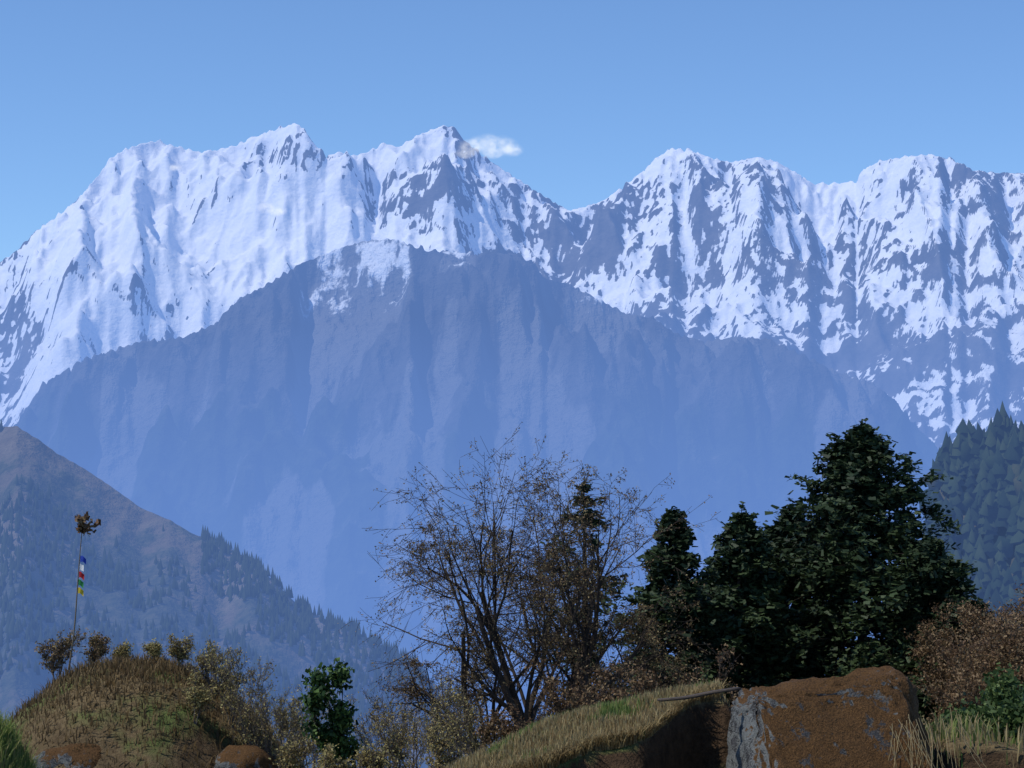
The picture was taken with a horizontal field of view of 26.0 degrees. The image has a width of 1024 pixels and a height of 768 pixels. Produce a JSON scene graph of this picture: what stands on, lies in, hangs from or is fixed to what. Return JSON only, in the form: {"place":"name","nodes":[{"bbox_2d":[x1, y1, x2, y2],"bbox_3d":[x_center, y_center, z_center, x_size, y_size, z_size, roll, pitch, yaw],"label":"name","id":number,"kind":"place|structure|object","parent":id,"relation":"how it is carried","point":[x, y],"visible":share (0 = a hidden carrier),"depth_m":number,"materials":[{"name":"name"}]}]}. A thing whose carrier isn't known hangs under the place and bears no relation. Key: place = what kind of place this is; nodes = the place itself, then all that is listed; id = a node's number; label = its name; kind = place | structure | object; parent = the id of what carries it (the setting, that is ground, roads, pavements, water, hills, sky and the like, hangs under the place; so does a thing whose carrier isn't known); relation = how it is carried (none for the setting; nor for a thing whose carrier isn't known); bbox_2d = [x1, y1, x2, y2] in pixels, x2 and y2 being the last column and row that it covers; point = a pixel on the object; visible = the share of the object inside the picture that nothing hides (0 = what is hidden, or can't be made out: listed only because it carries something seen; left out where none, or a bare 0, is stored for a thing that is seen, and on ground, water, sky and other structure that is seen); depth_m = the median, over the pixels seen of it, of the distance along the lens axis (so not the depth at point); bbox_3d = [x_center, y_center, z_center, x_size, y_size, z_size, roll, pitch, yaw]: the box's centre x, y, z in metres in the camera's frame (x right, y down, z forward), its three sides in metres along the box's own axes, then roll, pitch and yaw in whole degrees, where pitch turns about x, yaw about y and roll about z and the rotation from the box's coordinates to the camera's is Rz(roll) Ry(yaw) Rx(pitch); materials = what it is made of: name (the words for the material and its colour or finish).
{"place":"outdoors","nodes":[
{"label":"outdoors","id":0,"kind":"place"},
{"bbox_2d":[0,426,452,767],"bbox_3d":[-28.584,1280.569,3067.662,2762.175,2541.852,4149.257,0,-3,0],"label":"hill","id":1,"kind":"structure","parent":0,"point":[143,538],"depth_m":3421.54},
{"bbox_2d":[0,420,467,767],"bbox_3d":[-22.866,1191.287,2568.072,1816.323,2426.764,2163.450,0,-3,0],"label":"hill trees","id":2,"kind":"object","parent":1,"relation":"on","point":[304,620],"visible":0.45,"depth_m":3374.39,"materials":[{"name":"plant"}]},
{"bbox_2d":[14,238,937,747],"bbox_3d":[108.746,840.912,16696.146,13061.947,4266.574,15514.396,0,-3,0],"label":"ridge","id":3,"kind":"structure","parent":0,"point":[284,426],"depth_m":16250.66,"materials":[{"name":"blue stone"}]},
{"bbox_2d":[0,123,1023,449],"bbox_3d":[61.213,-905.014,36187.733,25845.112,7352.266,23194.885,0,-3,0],"label":"snow range","id":4,"kind":"structure","parent":0,"point":[900,281],"depth_m":36093.29,"materials":[{"name":"white snow"}]},
{"bbox_2d":[0,664,1023,767],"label":"ground","id":5,"kind":"structure","parent":0,"point":[694,736],"depth_m":75.64,"materials":[{"name":"green plant"}]},
{"bbox_2d":[34,626,92,680],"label":"shrub","id":6,"kind":"object","parent":5,"relation":"on","point":[59,651],"visible":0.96,"depth_m":82.83,"materials":[{"name":"brown plant"}]},
{"bbox_2d":[33,743,101,767],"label":"knoll rock","id":7,"kind":"object","parent":5,"relation":"on","point":[65,755],"visible":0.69,"depth_m":75.37,"materials":[{"name":"brown stone"}]},
{"bbox_2d":[68,511,100,671],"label":"flagpole","id":8,"kind":"object","parent":5,"relation":"on","point":[83,527],"visible":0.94,"depth_m":82.67,"materials":[{"name":"brown wood"}]},
{"bbox_2d":[78,556,85,595],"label":"prayer flags","id":9,"kind":"object","parent":8,"relation":"attached to","point":[81,575],"visible":1,"depth_m":82.69},
{"bbox_2d":[79,630,113,662],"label":"shrub","id":10,"kind":"object","parent":5,"relation":"on","point":[99,646],"visible":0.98,"depth_m":83.62,"materials":[{"name":"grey plant"}]},
{"bbox_2d":[110,639,134,658],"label":"shrub","id":11,"kind":"object","parent":5,"relation":"on","point":[125,648],"visible":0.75,"depth_m":83.52,"materials":[{"name":"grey plant"}]},
{"bbox_2d":[140,638,165,659],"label":"shrub","id":12,"kind":"object","parent":5,"relation":"on","point":[154,649],"visible":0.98,"depth_m":82.54,"materials":[{"name":"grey plant"}]},
{"bbox_2d":[161,630,197,666],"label":"shrub","id":13,"kind":"object","parent":5,"relation":"on","point":[180,653],"visible":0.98,"depth_m":81.51,"materials":[{"name":"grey plant"}]},
{"bbox_2d":[175,667,215,724],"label":"shrub","id":14,"kind":"object","parent":5,"relation":"on","point":[196,697],"visible":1,"depth_m":77.59,"materials":[{"name":"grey plant"}]},
{"bbox_2d":[184,635,229,692],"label":"shrub","id":15,"kind":"object","parent":5,"relation":"on","point":[200,661],"visible":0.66,"depth_m":80.45,"materials":[{"name":"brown plant"}]},
{"bbox_2d":[199,643,249,727],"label":"shrub","id":16,"kind":"object","parent":5,"relation":"on","point":[228,683],"visible":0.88,"depth_m":78.89,"materials":[{"name":"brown plant"}]},
{"bbox_2d":[214,744,276,767],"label":"knoll rock","id":17,"kind":"object","parent":5,"relation":"on","point":[242,756],"visible":0.98,"depth_m":76.26,"materials":[{"name":"brown stone"}]},
{"bbox_2d":[216,647,277,745],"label":"shrub","id":18,"kind":"object","parent":5,"relation":"on","point":[244,738],"visible":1,"depth_m":77.78,"materials":[{"name":"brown plant"}]},
{"bbox_2d":[240,680,307,767],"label":"shrub","id":19,"kind":"object","parent":5,"relation":"on","point":[281,732],"visible":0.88,"depth_m":77.06,"materials":[{"name":"brown plant"}]},
{"bbox_2d":[268,731,319,767],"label":"shrub","id":20,"kind":"object","parent":5,"relation":"on","point":[291,759],"visible":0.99,"depth_m":65.26,"materials":[{"name":"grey plant"}]},
{"bbox_2d":[274,684,330,764],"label":"shrub","id":21,"kind":"object","parent":5,"relation":"on","point":[295,700],"visible":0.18,"depth_m":88.11,"materials":[{"name":"brown plant"}]},
{"bbox_2d":[279,693,358,767],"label":"shrub","id":22,"kind":"object","parent":5,"relation":"on","point":[314,759],"visible":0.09,"depth_m":94.29,"materials":[{"name":"brown plant"}]},
{"bbox_2d":[298,657,364,767],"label":"green tree","id":23,"kind":"object","parent":5,"relation":"on","point":[339,724],"visible":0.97,"depth_m":71.39,"materials":[{"name":"green plant"}]},
{"bbox_2d":[311,740,359,767],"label":"shrub","id":24,"kind":"object","parent":5,"relation":"on","point":[327,760],"visible":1,"depth_m":57.53,"materials":[{"name":"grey plant"}]},
{"bbox_2d":[347,731,407,767],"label":"shrub","id":25,"kind":"object","parent":5,"relation":"on","point":[371,759],"visible":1,"depth_m":59.37,"materials":[{"name":"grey plant"}]},
{"bbox_2d":[349,697,414,767],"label":"shrub","id":26,"kind":"object","parent":5,"relation":"on","point":[361,729],"visible":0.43,"depth_m":90.86,"materials":[{"name":"brown plant"}]},
{"bbox_2d":[358,686,435,767],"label":"shrub","id":27,"kind":"object","parent":5,"relation":"on","point":[413,756],"visible":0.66,"depth_m":84.88,"materials":[{"name":"brown plant"}]},
{"bbox_2d":[369,704,426,767],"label":"shrub","id":28,"kind":"object","parent":5,"relation":"on","point":[393,740],"visible":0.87,"depth_m":69.72,"materials":[{"name":"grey plant"}]},
{"bbox_2d":[404,672,475,766],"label":"shrub","id":29,"kind":"object","parent":5,"relation":"on","point":[436,699],"visible":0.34,"depth_m":81.22,"materials":[{"name":"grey plant"}]},
{"bbox_2d":[419,716,472,767],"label":"shrub","id":30,"kind":"object","parent":5,"relation":"on","point":[434,736],"visible":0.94,"depth_m":65.23,"materials":[{"name":"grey plant"}]},
{"bbox_2d":[413,682,487,757],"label":"shrub","id":31,"kind":"object","parent":5,"relation":"on","point":[461,716],"visible":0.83,"depth_m":73.29,"materials":[{"name":"brown plant"}]},
{"bbox_2d":[426,662,505,756],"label":"shrub","id":32,"kind":"object","parent":5,"relation":"on","point":[478,738],"visible":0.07,"depth_m":95.88,"materials":[{"name":"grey plant"}]},
{"bbox_2d":[473,703,547,748],"bbox_3d":[0.045,8.941,55.506,2.062,2.033,1.855,0,-3,0],"label":"shrub","id":33,"kind":"object","parent":5,"relation":"on","point":[498,728],"visible":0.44,"depth_m":55.03,"materials":[{"name":"brown plant"}]},
{"bbox_2d":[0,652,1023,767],"bbox_3d":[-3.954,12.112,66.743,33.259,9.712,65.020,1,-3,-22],"label":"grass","id":34,"kind":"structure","parent":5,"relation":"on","point":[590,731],"depth_m":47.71,"materials":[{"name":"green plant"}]},
{"bbox_2d":[342,422,729,727],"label":"bare tree","id":35,"kind":"object","parent":5,"relation":"on","point":[492,664],"visible":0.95,"depth_m":87.31,"materials":[{"name":"brown plant"}]},
{"bbox_2d":[361,487,712,750],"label":"bare tree","id":36,"kind":"object","parent":5,"relation":"on","point":[410,690],"visible":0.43,"depth_m":87.29,"materials":[{"name":"brown plant"}]},
{"bbox_2d":[524,652,602,716],"bbox_3d":[1.497,9.021,59.379,1.903,3.773,2.345,3,-4,-41],"label":"shrub","id":37,"kind":"object","parent":5,"relation":"on","point":[553,689],"visible":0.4,"depth_m":59.45,"materials":[{"name":"brown plant"}]},
{"bbox_2d":[468,474,695,721],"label":"bare tree","id":38,"kind":"object","parent":5,"relation":"on","point":[678,675],"visible":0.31,"depth_m":91.00,"materials":[{"name":"brown plant"}]},
{"bbox_2d":[528,467,635,699],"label":"conifer","id":39,"kind":"object","parent":5,"relation":"on","point":[595,522],"visible":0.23,"depth_m":113.78,"materials":[{"name":"green plant"}]},
{"bbox_2d":[539,669,655,718],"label":"shrub","id":40,"kind":"object","parent":5,"relation":"on","point":[546,705],"visible":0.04,"depth_m":69.73,"materials":[{"name":"brown plant"}]},
{"bbox_2d":[592,662,662,703],"bbox_3d":[3.007,8.406,57.309,1.890,2.564,2.409,0,-3,0],"label":"shrub","id":41,"kind":"object","parent":5,"relation":"on","point":[642,680],"visible":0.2,"depth_m":57.57,"materials":[{"name":"brown plant"}]},
{"bbox_2d":[604,653,705,698],"bbox_3d":[4.205,9.378,61.637,3.075,3.738,2.578,1,-3,-25],"label":"shrub","id":42,"kind":"object","parent":5,"relation":"on","point":[631,673],"visible":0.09,"depth_m":61.81,"materials":[{"name":"brown plant"}]},
{"bbox_2d":[611,570,701,695],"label":"conifer","id":43,"kind":"object","parent":5,"relation":"on","point":[657,582],"visible":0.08,"depth_m":104.60,"materials":[{"name":"green plant"}]},
{"bbox_2d":[612,506,750,698],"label":"conifer","id":44,"kind":"object","parent":5,"relation":"on","point":[676,547],"visible":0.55,"depth_m":99.00,"materials":[{"name":"green plant"}]},
{"bbox_2d":[657,687,740,701],"bbox_3d":[3.694,6.125,43.740,1.843,0.085,0.184,-5,-1,-26],"label":"fallen branch","id":45,"kind":"object","parent":5,"relation":"on","point":[699,694],"visible":1,"depth_m":43.69,"materials":[{"name":"brown wood"}]},
{"bbox_2d":[692,544,746,683],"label":"conifer","id":46,"kind":"object","parent":5,"relation":"on","point":[725,583],"visible":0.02,"depth_m":107.47,"materials":[{"name":"green plant"}]},
{"bbox_2d":[689,642,750,697],"bbox_3d":[5.450,9.185,60.256,2.986,4.421,2.824,0,-3,0],"label":"shrub","id":47,"kind":"object","parent":5,"relation":"on","point":[718,658],"visible":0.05,"depth_m":60.66,"materials":[{"name":"brown plant"}]},
{"bbox_2d":[674,501,800,708],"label":"conifer","id":48,"kind":"object","parent":5,"relation":"on","point":[744,555],"visible":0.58,"depth_m":101.87,"materials":[{"name":"green plant"}]},
{"bbox_2d":[728,677,756,707],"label":"shrub","id":49,"kind":"object","parent":5,"relation":"on","point":[733,697],"visible":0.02,"depth_m":66.39,"materials":[{"name":"brown plant"}]},
{"bbox_2d":[707,490,870,686],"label":"conifer","id":50,"kind":"object","parent":5,"relation":"on","point":[779,534],"visible":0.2,"depth_m":107.12,"materials":[{"name":"green plant"}]},
{"bbox_2d":[726,666,933,767],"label":"boulder","id":51,"kind":"object","parent":5,"relation":"on","point":[849,720],"visible":0.98,"depth_m":43.36,"materials":[{"name":"brown stone"}]},
{"bbox_2d":[712,418,960,715],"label":"conifer","id":52,"kind":"object","parent":5,"relation":"on","point":[856,545],"visible":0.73,"depth_m":103.08,"materials":[{"name":"green plant"}]},
{"bbox_2d":[809,530,982,728],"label":"conifer","id":53,"kind":"object","parent":5,"relation":"on","point":[937,568],"visible":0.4,"depth_m":99.59,"materials":[{"name":"green plant"}]},
{"bbox_2d":[888,714,985,767],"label":"grass","id":54,"kind":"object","parent":5,"relation":"on","point":[918,746],"visible":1,"depth_m":42.97,"materials":[{"name":"plant"}]},
{"bbox_2d":[932,692,981,737],"bbox_3d":[12.269,9.791,59.630,2.180,3.032,2.824,-1,-3,15],"label":"shrub","id":55,"kind":"object","parent":5,"relation":"on","point":[946,713],"depth_m":59.51,"materials":[{"name":"green plant"}]},
{"bbox_2d":[903,595,1022,710],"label":"shrub","id":56,"kind":"object","parent":5,"relation":"on","point":[926,652],"visible":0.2,"depth_m":95.73,"materials":[{"name":"brown plant"}]},
{"bbox_2d":[928,595,1001,712],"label":"shrub","id":57,"kind":"object","parent":5,"relation":"on","point":[980,603],"visible":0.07,"depth_m":98.39,"materials":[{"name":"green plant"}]},
{"bbox_2d":[911,610,1023,711],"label":"shrub","id":58,"kind":"object","parent":5,"relation":"on","point":[1013,649],"visible":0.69,"depth_m":77.06,"materials":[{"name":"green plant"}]},
{"bbox_2d":[922,599,1023,724],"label":"shrub","id":59,"kind":"object","parent":5,"relation":"on","point":[951,648],"visible":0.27,"depth_m":90.97,"materials":[{"name":"brown plant"}]},
{"bbox_2d":[956,700,1006,735],"bbox_3d":[10.647,7.894,49.654,1.449,1.616,1.480,0,-3,0],"label":"shrub","id":60,"kind":"object","parent":5,"relation":"on","point":[986,715],"visible":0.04,"depth_m":49.51,"materials":[{"name":"green plant"}]},
{"bbox_2d":[941,605,1022,706],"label":"shrub","id":61,"kind":"object","parent":5,"relation":"on","point":[974,660],"visible":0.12,"depth_m":79.86,"materials":[{"name":"brown plant"}]},
{"bbox_2d":[948,580,1023,661],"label":"shrub","id":62,"kind":"object","parent":5,"relation":"on","point":[1021,584],"visible":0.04,"depth_m":93.91,"materials":[{"name":"brown plant"}]},
{"bbox_2d":[975,662,1023,711],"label":"shrub","id":63,"kind":"object","parent":5,"relation":"on","point":[1001,687],"visible":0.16,"depth_m":55.07,"materials":[{"name":"green plant"}]},
{"bbox_2d":[983,693,1023,742],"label":"shrub","id":64,"kind":"object","parent":5,"relation":"on","point":[1010,715],"visible":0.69,"depth_m":47.47,"materials":[{"name":"green plant"}]},
{"bbox_2d":[983,679,1023,705],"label":"shrub","id":65,"kind":"object","parent":5,"relation":"on","point":[1020,690],"visible":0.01,"depth_m":57.52,"materials":[{"name":"green plant"}]},
{"bbox_2d":[0,0,1023,261],"label":"sky","id":66,"kind":"structure","parent":0,"point":[574,100],"materials":[{"name":"blue"}]},
{"bbox_2d":[939,471,1023,594],"bbox_3d":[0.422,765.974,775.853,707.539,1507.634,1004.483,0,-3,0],"label":"hill","id":67,"kind":"structure","parent":0,"point":[1002,532],"depth_m":854.62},
{"bbox_2d":[909,401,1023,656],"bbox_3d":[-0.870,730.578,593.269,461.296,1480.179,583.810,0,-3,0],"label":"hill conifers","id":68,"kind":"object","parent":67,"relation":"on","point":[989,506],"visible":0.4,"depth_m":859.17,"materials":[{"name":"plant"}]},
{"bbox_2d":[919,439,1023,609],"bbox_3d":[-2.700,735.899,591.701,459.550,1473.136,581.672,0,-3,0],"label":"hill trees","id":69,"kind":"object","parent":67,"relation":"on","point":[967,499],"visible":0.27,"depth_m":861.59,"materials":[{"name":"plant"}]}
]}

